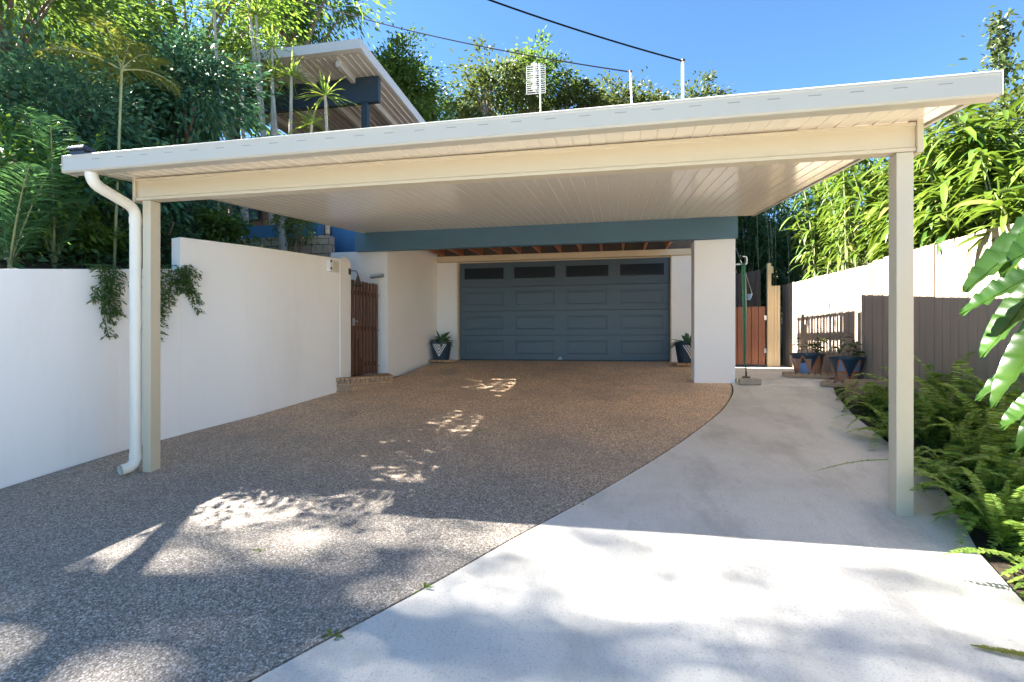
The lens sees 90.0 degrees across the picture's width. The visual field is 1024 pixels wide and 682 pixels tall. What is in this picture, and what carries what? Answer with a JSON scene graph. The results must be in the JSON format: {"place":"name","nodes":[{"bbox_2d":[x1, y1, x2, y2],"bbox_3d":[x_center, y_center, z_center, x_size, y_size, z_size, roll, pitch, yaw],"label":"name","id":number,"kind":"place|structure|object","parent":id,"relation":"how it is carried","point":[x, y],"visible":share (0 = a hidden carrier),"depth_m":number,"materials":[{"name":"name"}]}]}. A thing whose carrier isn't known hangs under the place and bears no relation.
{"place":"outdoors","nodes":[
{"label":"outdoors","id":0,"kind":"place"},
{"bbox_2d":[0,360,731,681],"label":"driveway","id":1,"kind":"structure","parent":0,"point":[344,511],"depth_m":3.82,"materials":[{"name":"gravel"}]},
{"bbox_2d":[336,373,393,391],"bbox_3d":[-2.399,0.792,8.723,0.734,0.415,1.355,0,0,11],"label":"brick step","id":2,"kind":"object","parent":1,"relation":"on","point":[351,384],"visible":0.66,"depth_m":8.29,"materials":[{"name":"stone"}]},
{"bbox_2d":[427,330,454,361],"bbox_3d":[-1.521,0.106,11.037,0.662,0.704,0.712,0,0,-32],"label":"agave pot","id":3,"kind":"object","parent":1,"relation":"on","point":[441,347],"visible":1,"depth_m":10.96,"materials":[{"name":"blue ceramic"}]},
{"bbox_2d":[61,69,1003,516],"bbox_3d":[0.041,-0.420,6.140,6.743,3.361,5.132,0,0,11],"label":"carport","id":4,"kind":"object","parent":1,"relation":"on","point":[735,155],"visible":0.98,"depth_m":4.02,"materials":[{"name":"beige metal"}]},
{"bbox_2d":[66,144,95,154],"bbox_3d":[-3.605,-1.593,4.290,0.192,0.073,0.118,0,0,11],"label":"solar gutter light","id":5,"kind":"object","parent":4,"relation":"on","point":[78,149],"visible":0.81,"depth_m":4.25,"materials":[{"name":"silver plastic"}]},
{"bbox_2d":[667,333,690,365],"bbox_3d":[3.377,0.153,9.962,0.741,0.645,0.771,0,0,-40],"label":"agave pot","id":6,"kind":"object","parent":1,"relation":"on","point":[683,351],"visible":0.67,"depth_m":9.85,"materials":[{"name":"blue ceramic"}]},
{"bbox_2d":[0,243,1023,600],"bbox_3d":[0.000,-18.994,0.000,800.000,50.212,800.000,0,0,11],"label":"ground","id":7,"kind":"structure","parent":0,"point":[998,563],"depth_m":4.86,"materials":[{"name":"soil"}]},
{"bbox_2d":[0,135,92,268],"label":"palm","id":8,"kind":"object","parent":7,"relation":"on","point":[12,247],"visible":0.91,"depth_m":4.84,"materials":[{"name":"green plant"}]},
{"bbox_2d":[0,103,125,266],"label":"palm","id":9,"kind":"object","parent":7,"relation":"on","point":[49,239],"visible":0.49,"depth_m":5.33,"materials":[{"name":"green plant"}]},
{"bbox_2d":[0,106,130,262],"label":"bank shrub","id":10,"kind":"object","parent":7,"relation":"on","point":[94,238],"visible":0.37,"depth_m":5.38,"materials":[{"name":"green plant"}]},
{"bbox_2d":[3,1,134,72],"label":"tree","id":11,"kind":"object","parent":7,"relation":"on","point":[16,13],"visible":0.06,"depth_m":9.17,"materials":[{"name":"green plant"}]},
{"bbox_2d":[0,269,179,488],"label":"rendered wall","id":12,"kind":"structure","parent":7,"relation":"on","point":[64,386],"depth_m":4.83,"materials":[{"name":"paint"}]},
{"bbox_2d":[86,264,128,339],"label":"trailing plant","id":13,"kind":"object","parent":12,"relation":"attached to","point":[111,281],"visible":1,"depth_m":5.14,"materials":[{"name":"green plant"}]},
{"bbox_2d":[142,264,205,341],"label":"trailing plant","id":14,"kind":"object","parent":12,"relation":"attached to","point":[186,278],"visible":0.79,"depth_m":5.79,"materials":[{"name":"green plant"}]},
{"bbox_2d":[15,195,167,267],"bbox_3d":[-5.267,-1.183,6.241,2.026,1.266,1.343,0,0,-10],"label":"shrub","id":15,"kind":"object","parent":7,"relation":"on","point":[108,230],"visible":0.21,"depth_m":6.05,"materials":[{"name":"green plant"}]},
{"bbox_2d":[0,0,197,106],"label":"tree","id":16,"kind":"object","parent":7,"relation":"on","point":[80,8],"visible":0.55,"depth_m":7.38,"materials":[{"name":"green plant"}]},
{"bbox_2d":[29,13,182,268],"bbox_3d":[-4.654,-2.153,5.935,1.324,2.716,1.389,0,0,11],"label":"palm","id":17,"kind":"object","parent":7,"relation":"on","point":[124,66],"visible":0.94,"depth_m":5.99,"materials":[{"name":"green plant"}]},
{"bbox_2d":[100,205,121,236],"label":"broad leaf clump","id":18,"kind":"object","parent":7,"relation":"on","point":[106,216],"visible":0.02,"depth_m":6.57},
{"bbox_2d":[0,10,222,253],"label":"bank shrub","id":19,"kind":"object","parent":7,"relation":"on","point":[13,92],"visible":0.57,"depth_m":5.93,"materials":[{"name":"green plant"}]},
{"bbox_2d":[13,17,219,145],"bbox_3d":[-8.072,-3.568,8.950,5.764,3.950,3.653,0,0,37],"label":"loose shrub","id":20,"kind":"object","parent":7,"relation":"on","point":[107,56],"depth_m":8.69,"materials":[{"name":"green plant"}]},
{"bbox_2d":[10,16,227,205],"bbox_3d":[-6.113,-3.263,8.267,2.986,3.198,3.933,0,0,11],"label":"bank shrub","id":21,"kind":"object","parent":7,"relation":"on","point":[166,134],"visible":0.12,"depth_m":7.98,"materials":[{"name":"green plant"}]},
{"bbox_2d":[5,0,239,173],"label":"tree","id":22,"kind":"object","parent":7,"relation":"on","point":[136,8],"visible":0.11,"depth_m":11.35,"materials":[{"name":"green plant"}]},
{"bbox_2d":[28,113,227,252],"bbox_3d":[-5.389,-1.845,7.270,2.859,2.280,3.311,0,0,11],"label":"bank shrub","id":23,"kind":"object","parent":7,"relation":"on","point":[162,212],"visible":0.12,"depth_m":7.06,"materials":[{"name":"green plant"}]},
{"bbox_2d":[0,185,271,268],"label":"ground cover","id":24,"kind":"object","parent":7,"relation":"on","point":[27,256],"visible":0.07,"depth_m":5.65,"materials":[{"name":"green plant"}]},
{"bbox_2d":[118,207,201,262],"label":"corner shrub","id":25,"kind":"object","parent":7,"relation":"on","point":[165,237],"visible":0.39,"depth_m":6.86,"materials":[{"name":"green plant"}]},
{"bbox_2d":[57,4,283,140],"bbox_3d":[-10.863,-6.866,15.568,11.147,7.951,6.100,0,0,11],"label":"backdrop tree","id":26,"kind":"object","parent":7,"relation":"on","point":[269,130],"depth_m":15.20,"materials":[{"name":"green plant"}]},
{"bbox_2d":[63,7,283,236],"bbox_3d":[-5.431,-3.255,8.455,3.573,3.563,3.182,0,0,11],"label":"dark shrub","id":27,"kind":"object","parent":7,"relation":"on","point":[197,75],"visible":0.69,"depth_m":8.01,"materials":[{"name":"green plant"}]},
{"bbox_2d":[122,199,255,237],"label":"under roof shrub","id":28,"kind":"object","parent":7,"relation":"on","point":[207,203],"visible":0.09,"depth_m":8.28,"materials":[{"name":"green plant"}]},
{"bbox_2d":[172,200,269,245],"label":"shrub","id":29,"kind":"object","parent":7,"relation":"on","point":[214,226],"visible":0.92,"depth_m":7.56,"materials":[{"name":"green plant"}]},
{"bbox_2d":[57,0,401,220],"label":"backlit tree","id":30,"kind":"object","parent":7,"relation":"on","point":[274,9],"visible":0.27,"depth_m":13.07,"materials":[{"name":"green plant"}]},
{"bbox_2d":[188,0,270,223],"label":"dracaena","id":31,"kind":"object","parent":7,"relation":"on","point":[216,6],"visible":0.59,"depth_m":10.50,"materials":[{"name":"green plant"}]},
{"bbox_2d":[225,230,259,244],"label":"strap leaf plant","id":32,"kind":"object","parent":7,"relation":"on","point":[233,235],"visible":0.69,"depth_m":7.71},
{"bbox_2d":[181,0,306,214],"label":"leafy shrub","id":33,"kind":"object","parent":7,"relation":"on","point":[236,42],"visible":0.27,"depth_m":11.16,"materials":[{"name":"green plant"}]},
{"bbox_2d":[220,0,299,224],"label":"dracaena","id":34,"kind":"object","parent":7,"relation":"on","point":[270,44],"visible":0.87,"depth_m":10.65,"materials":[{"name":"green plant"}]},
{"bbox_2d":[172,237,350,434],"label":"tall rendered wall","id":35,"kind":"structure","parent":7,"relation":"on","point":[269,330],"depth_m":6.74,"materials":[{"name":"paint"}]},
{"bbox_2d":[327,259,338,272],"bbox_3d":[-2.829,-1.175,8.035,0.128,0.190,0.255,0,0,11],"label":"wall box","id":36,"kind":"object","parent":35,"relation":"attached to","point":[332,265],"visible":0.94,"depth_m":7.97,"materials":[{"name":"white paint"}]},
{"bbox_2d":[349,268,362,286],"bbox_3d":[-2.588,-1.055,8.525,0.190,0.290,0.200,0,0,11],"label":"bell lantern","id":37,"kind":"object","parent":35,"relation":"attached to","point":[357,283],"visible":1,"depth_m":8.51,"materials":[{"name":"brown metal"}]},
{"bbox_2d":[351,280,379,375],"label":"slatted gate","id":38,"kind":"structure","parent":35,"relation":"attached to","point":[366,329],"depth_m":8.91,"materials":[{"name":"wood"}]},
{"bbox_2d":[255,137,286,250],"bbox_3d":[-4.054,-2.494,9.303,1.538,2.340,1.809,0,0,11],"label":"young tree","id":39,"kind":"object","parent":7,"relation":"on","point":[282,241],"depth_m":9.23,"materials":[{"name":"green plant"}]},
{"bbox_2d":[237,235,334,256],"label":"brick garden wall","id":40,"kind":"structure","parent":7,"relation":"on","point":[326,247],"depth_m":9.66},
{"bbox_2d":[324,225,331,235],"bbox_3d":[-3.471,-2.161,9.653,0.160,0.360,0.170,0,0,11],"label":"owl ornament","id":41,"kind":"object","parent":40,"relation":"on","point":[327,230],"visible":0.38,"depth_m":9.57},
{"bbox_2d":[252,54,319,221],"bbox_3d":[-4.600,-4.072,10.256,1.667,3.401,1.224,0,0,11],"label":"dracaena","id":42,"kind":"object","parent":7,"relation":"on","point":[274,71],"visible":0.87,"depth_m":10.20,"materials":[{"name":"green plant"}]},
{"bbox_2d":[261,212,322,251],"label":"thin shrub","id":43,"kind":"object","parent":7,"relation":"on","point":[290,229],"visible":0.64,"depth_m":9.29,"materials":[{"name":"green plant"}]},
{"bbox_2d":[171,38,424,251],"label":"house","id":44,"kind":"structure","parent":7,"relation":"on","point":[372,92],"depth_m":11.96,"materials":[{"name":"blue paint"}]},
{"bbox_2d":[240,208,259,220],"bbox_3d":[-6.770,-3.386,13.116,0.700,0.600,0.043,0,0,11],"label":"window","id":45,"kind":"structure","parent":44,"relation":"in","point":[257,212],"depth_m":13.06,"materials":[{"name":"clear glass"}]},
{"bbox_2d":[227,0,382,49],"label":"broad tree","id":46,"kind":"object","parent":7,"relation":"on","point":[318,13],"visible":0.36,"depth_m":21.30,"materials":[{"name":"green plant"}]},
{"bbox_2d":[282,68,351,134],"bbox_3d":[-3.733,-3.769,9.822,1.549,2.818,1.125,0,0,11],"label":"dracaena","id":47,"kind":"object","parent":7,"relation":"on","point":[325,93],"visible":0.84,"depth_m":9.78,"materials":[{"name":"green plant"}]},
{"bbox_2d":[371,23,461,121],"bbox_3d":[-4.958,-8.060,21.985,5.775,9.943,5.862,0,0,11],"label":"rounded tree","id":48,"kind":"object","parent":7,"relation":"on","point":[406,78],"visible":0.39,"depth_m":21.10,"materials":[{"name":"green plant"}]},
{"bbox_2d":[428,82,484,121],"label":"hill tree","id":49,"kind":"object","parent":7,"relation":"on","point":[453,116],"visible":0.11,"depth_m":24.46,"materials":[{"name":"green plant"}]},
{"bbox_2d":[438,34,552,118],"bbox_3d":[-0.707,-7.045,22.996,5.066,11.601,5.008,0,0,-39],"label":"hill tree","id":50,"kind":"object","parent":7,"relation":"on","point":[514,72],"visible":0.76,"depth_m":22.06,"materials":[{"name":"green plant"}]},
{"bbox_2d":[331,216,737,382],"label":"garage","id":51,"kind":"structure","parent":7,"relation":"on","point":[627,303],"depth_m":10.63,"materials":[{"name":"white paint"}]},
{"bbox_2d":[459,257,669,361],"bbox_3d":[1.048,-0.647,11.014,4.517,2.166,0.085,0,0,11],"label":"garage door","id":52,"kind":"structure","parent":51,"relation":"in","point":[598,309],"depth_m":10.96,"materials":[{"name":"blue metal"}]},
{"bbox_2d":[735,247,751,300],"bbox_3d":[3.934,-1.289,8.882,0.209,1.228,0.446,0,0,-37],"label":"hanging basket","id":53,"kind":"object","parent":51,"relation":"hanging from","point":[748,296],"visible":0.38,"depth_m":8.74,"materials":[{"name":"grey metal"}]},
{"bbox_3d":[3.669,-1.268,8.204,0.199,0.196,0.080,0,0,11],"label":"hose hook","id":54,"kind":"object","parent":51,"relation":"attached to","visible":0},
{"bbox_2d":[741,263,746,370],"bbox_3d":[3.710,-0.310,8.189,0.087,1.860,0.047,0,0,11],"label":"garden hose","id":55,"kind":"object","parent":54,"relation":"hanging from","point":[744,303],"visible":0.98,"depth_m":8.17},
{"bbox_2d":[495,25,587,115],"bbox_3d":[1.089,-8.030,24.148,4.681,12.678,4.645,0,0,-43],"label":"hill tree","id":56,"kind":"object","parent":7,"relation":"on","point":[550,66],"visible":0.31,"depth_m":23.61,"materials":[{"name":"green plant"}]},
{"bbox_2d":[444,255,679,262],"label":"house","id":57,"kind":"structure","parent":7,"relation":"on","point":[552,259],"depth_m":11.90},
{"bbox_2d":[526,62,545,111],"bbox_3d":[0.628,-5.788,12.670,0.514,2.276,0.188,0,0,-19],"label":"tv aerial","id":58,"kind":"object","parent":57,"relation":"on","point":[534,72],"visible":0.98,"depth_m":12.69,"materials":[{"name":"white paint"}]},
{"bbox_2d":[627,70,632,103],"bbox_3d":[2.853,-5.567,12.280,0.168,1.837,0.063,0,0,11],"label":"cable mast","id":59,"kind":"object","parent":57,"relation":"on","point":[630,71],"visible":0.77,"depth_m":12.26,"materials":[{"name":"metal"}]},
{"bbox_2d":[300,0,626,71],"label":"overhead cable","id":60,"kind":"object","parent":59,"relation":"attached to","point":[470,43],"visible":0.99,"depth_m":14.24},
{"bbox_2d":[680,59,684,98],"bbox_3d":[4.012,-5.635,12.050,0.124,1.969,0.100,0,0,11],"label":"cable mast","id":61,"kind":"object","parent":57,"relation":"on","point":[682,78],"visible":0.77,"depth_m":12.02,"materials":[{"name":"metal"}]},
{"bbox_2d":[488,0,681,60],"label":"overhead cable","id":62,"kind":"object","parent":61,"relation":"attached to","point":[519,10],"visible":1,"depth_m":11.22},
{"bbox_2d":[536,57,618,111],"bbox_3d":[2.775,-7.590,25.255,4.663,11.363,5.174,0,0,-31],"label":"hill tree","id":63,"kind":"object","parent":7,"relation":"on","point":[590,95],"visible":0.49,"depth_m":23.88,"materials":[{"name":"green plant"}]},
{"bbox_2d":[574,69,653,106],"bbox_3d":[5.126,-8.136,26.339,4.538,11.575,4.557,0,0,-36],"label":"hill tree","id":64,"kind":"object","parent":7,"relation":"on","point":[624,93],"visible":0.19,"depth_m":25.37,"materials":[{"name":"green plant"}]},
{"bbox_2d":[251,365,1023,681],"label":"footpath","id":65,"kind":"structure","parent":7,"relation":"on","point":[738,538],"depth_m":2.73,"materials":[{"name":"concrete"}]},
{"bbox_2d":[322,628,343,640],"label":"weed","id":66,"kind":"object","parent":65,"relation":"on","point":[331,634],"visible":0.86,"depth_m":2.41,"materials":[{"name":"green plant"}]},
{"bbox_2d":[735,371,761,384],"bbox_3d":[3.715,0.583,8.052,0.340,0.205,0.220,0,0,5],"label":"stone block","id":67,"kind":"object","parent":65,"relation":"on","point":[745,380],"depth_m":7.95,"materials":[{"name":"grey stone"}]},
{"bbox_2d":[735,307,766,364],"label":"side gate","id":68,"kind":"structure","parent":65,"relation":"on","point":[756,350],"depth_m":10.96,"materials":[{"name":"wood"}]},
{"bbox_2d":[766,263,779,366],"bbox_3d":[5.561,-0.500,10.892,0.259,2.311,0.090,0,0,11],"label":"cream fence panel","id":69,"kind":"object","parent":65,"relation":"on","point":[773,325],"visible":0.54,"depth_m":10.87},
{"bbox_2d":[782,371,834,377],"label":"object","id":70,"kind":"object","parent":65,"relation":"on","point":[811,375],"visible":0.84,"depth_m":8.60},
{"bbox_2d":[788,334,830,372],"bbox_3d":[5.126,0.209,8.804,0.647,0.667,0.556,0,0,-12],"label":"painted pot","id":71,"kind":"object","parent":70,"relation":"on","point":[807,362],"visible":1,"depth_m":8.65,"materials":[{"name":"ceramic"}]},
{"bbox_2d":[820,379,844,386],"bbox_3d":[5.114,0.642,7.704,0.750,0.080,0.500,0,0,40],"label":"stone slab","id":72,"kind":"object","parent":65,"relation":"on","point":[831,382],"visible":0.33,"depth_m":7.67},
{"bbox_2d":[828,333,865,380],"bbox_3d":[5.064,0.238,7.693,0.540,0.726,0.626,0,0,40],"label":"painted pot","id":73,"kind":"object","parent":72,"relation":"on","point":[844,367],"visible":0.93,"depth_m":7.60,"materials":[{"name":"ceramic"}]},
{"bbox_2d":[816,459,888,470],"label":"fern frond","id":74,"kind":"object","parent":65,"relation":"on","point":[854,461],"visible":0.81,"depth_m":3.93,"materials":[{"name":"green plant"}]},
{"bbox_2d":[969,644,1023,656],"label":"fallen frond","id":75,"kind":"object","parent":65,"relation":"on","point":[1012,651],"visible":1,"depth_m":2.20,"materials":[{"name":"green plant"}]},
{"bbox_2d":[615,66,678,104],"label":"hill tree","id":76,"kind":"object","parent":7,"relation":"on","point":[658,97],"visible":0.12,"depth_m":25.30,"materials":[{"name":"green plant"}]},
{"bbox_2d":[662,62,736,100],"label":"hill tree","id":77,"kind":"object","parent":7,"relation":"on","point":[696,94],"visible":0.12,"depth_m":24.79,"materials":[{"name":"green plant"}]},
{"bbox_2d":[735,270,760,364],"bbox_3d":[5.131,-0.482,11.813,1.118,2.276,0.070,0,0,11],"label":"dark board fence","id":78,"kind":"object","parent":7,"relation":"on","point":[754,279],"visible":0.17,"depth_m":11.71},
{"bbox_2d":[735,171,847,358],"bbox_3d":[6.149,-2.122,13.072,4.269,5.444,3.260,0,0,11],"label":"dark bamboo","id":79,"kind":"object","parent":7,"relation":"on","point":[764,242],"visible":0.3,"depth_m":12.46,"materials":[{"name":"plant"}]},
{"bbox_2d":[735,183,867,327],"bbox_3d":[7.063,-2.644,15.070,8.033,7.788,4.704,0,0,11],"label":"shade shrub","id":80,"kind":"object","parent":7,"relation":"on","point":[780,239],"depth_m":14.30,"materials":[{"name":"green plant"}]},
{"bbox_2d":[833,379,887,399],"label":"fern","id":81,"kind":"object","parent":7,"relation":"on","point":[843,396],"visible":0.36,"depth_m":6.74,"materials":[{"name":"green plant"}]},
{"bbox_2d":[780,121,952,279],"bbox_3d":[6.697,-1.594,9.538,2.758,4.478,3.844,0,0,11],"label":"bamboo clump","id":82,"kind":"object","parent":7,"relation":"on","point":[836,248],"visible":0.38,"depth_m":9.52,"materials":[{"name":"plant"}]},
{"bbox_2d":[845,379,888,404],"bbox_3d":[4.725,0.683,6.822,0.380,0.320,0.380,0,0,11],"label":"planter box","id":83,"kind":"object","parent":7,"relation":"on","point":[861,382],"visible":0.39,"depth_m":6.70,"materials":[{"name":"wood"}]},
{"bbox_2d":[839,382,918,411],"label":"fern","id":84,"kind":"object","parent":7,"relation":"on","point":[874,394],"visible":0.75,"depth_m":6.13,"materials":[{"name":"green plant"}]},
{"bbox_2d":[835,402,949,449],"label":"fern","id":85,"kind":"object","parent":7,"relation":"on","point":[883,432],"visible":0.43,"depth_m":5.12,"materials":[{"name":"green plant"}]},
{"bbox_2d":[783,224,1023,432],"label":"wall","id":86,"kind":"structure","parent":7,"relation":"on","point":[833,307],"depth_m":6.29,"materials":[{"name":"paint"}]},
{"bbox_2d":[854,352,974,427],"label":"fern","id":87,"kind":"object","parent":7,"relation":"on","point":[918,404],"visible":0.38,"depth_m":5.60,"materials":[{"name":"green plant"}]},
{"bbox_2d":[869,387,978,448],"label":"fern","id":88,"kind":"object","parent":7,"relation":"on","point":[938,434],"visible":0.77,"depth_m":4.79,"materials":[{"name":"green plant"}]},
{"bbox_2d":[829,98,1023,263],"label":"bamboo clump","id":89,"kind":"object","parent":7,"relation":"on","point":[932,225],"visible":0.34,"depth_m":6.18,"materials":[{"name":"plant"}]},
{"bbox_2d":[844,390,1023,589],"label":"bed ground cover","id":90,"kind":"object","parent":7,"relation":"on","point":[1018,584],"visible":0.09,"depth_m":4.88,"materials":[{"name":"green plant"}]},
{"bbox_2d":[860,20,1023,188],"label":"tree","id":91,"kind":"object","parent":7,"relation":"on","point":[1005,98],"visible":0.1,"depth_m":7.66,"materials":[{"name":"green plant"}]},
{"bbox_2d":[914,355,998,443],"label":"fern","id":92,"kind":"object","parent":7,"relation":"on","point":[957,384],"visible":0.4,"depth_m":4.96,"materials":[{"name":"green plant"}]},
{"bbox_2d":[914,411,1007,491],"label":"fern","id":93,"kind":"object","parent":7,"relation":"on","point":[954,440],"visible":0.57,"depth_m":3.94,"materials":[{"name":"green plant"}]},
{"bbox_2d":[909,452,1023,548],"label":"fern","id":94,"kind":"object","parent":7,"relation":"on","point":[986,481],"visible":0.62,"depth_m":3.32,"materials":[{"name":"green plant"}]},
{"bbox_2d":[914,380,1023,472],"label":"fern","id":95,"kind":"object","parent":7,"relation":"on","point":[998,412],"visible":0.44,"depth_m":4.04,"materials":[{"name":"green plant"}]},
{"bbox_2d":[914,411,1023,495],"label":"fern","id":96,"kind":"object","parent":7,"relation":"on","point":[990,448],"visible":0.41,"depth_m":3.76,"materials":[{"name":"green plant"}]},
{"bbox_2d":[915,464,1023,555],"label":"fern","id":97,"kind":"object","parent":7,"relation":"on","point":[1005,478],"visible":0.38,"depth_m":3.29,"materials":[{"name":"green plant"}]},
{"bbox_2d":[918,368,1023,458],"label":"fern","id":98,"kind":"object","parent":7,"relation":"on","point":[987,396],"visible":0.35,"depth_m":4.51,"materials":[{"name":"green plant"}]},
{"bbox_2d":[931,467,1023,546],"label":"fern","id":99,"kind":"object","parent":7,"relation":"on","point":[1005,509],"visible":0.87,"depth_m":3.05,"materials":[{"name":"green plant"}]},
{"bbox_2d":[932,147,1023,268],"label":"bamboo clump","id":100,"kind":"object","parent":7,"relation":"on","point":[1004,215],"visible":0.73,"depth_m":5.21,"materials":[{"name":"plant"}]},
{"bbox_2d":[933,450,1023,473],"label":"fern","id":101,"kind":"object","parent":7,"relation":"on","point":[971,458],"visible":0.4,"depth_m":3.49,"materials":[{"name":"green plant"}]},
{"bbox_2d":[935,531,1023,603],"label":"fern","id":102,"kind":"object","parent":7,"relation":"on","point":[988,551],"visible":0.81,"depth_m":2.68,"materials":[{"name":"green plant"}]},
{"bbox_2d":[959,213,1023,451],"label":"leaf plant","id":103,"kind":"object","parent":7,"relation":"on","point":[1003,255],"visible":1,"depth_m":2.43,"materials":[{"name":"plant"}]},
{"bbox_2d":[978,5,1022,87],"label":"slender tree","id":104,"kind":"object","parent":7,"relation":"on","point":[1000,26],"visible":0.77,"depth_m":8.54,"materials":[{"name":"green plant"}]},
{"bbox_2d":[985,484,1023,562],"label":"fern","id":105,"kind":"object","parent":7,"relation":"on","point":[1020,548],"visible":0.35,"depth_m":3.02,"materials":[{"name":"green plant"}]},
{"bbox_2d":[996,439,1023,466],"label":"fern","id":106,"kind":"object","parent":7,"relation":"on","point":[1008,445],"visible":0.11,"depth_m":3.67,"materials":[{"name":"green plant"}]},
{"bbox_2d":[999,563,1023,586],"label":"fern","id":107,"kind":"object","parent":7,"relation":"on","point":[1007,571],"visible":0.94,"depth_m":2.78,"materials":[{"name":"green plant"}]},
{"bbox_2d":[1004,556,1023,576],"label":"fern","id":108,"kind":"object","parent":7,"relation":"on","point":[1011,572],"visible":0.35,"depth_m":2.84,"materials":[{"name":"green plant"}]},
{"bbox_2d":[18,0,1023,223],"label":"sky","id":109,"kind":"structure","parent":0,"point":[758,45],"materials":[{"name":"blue"}]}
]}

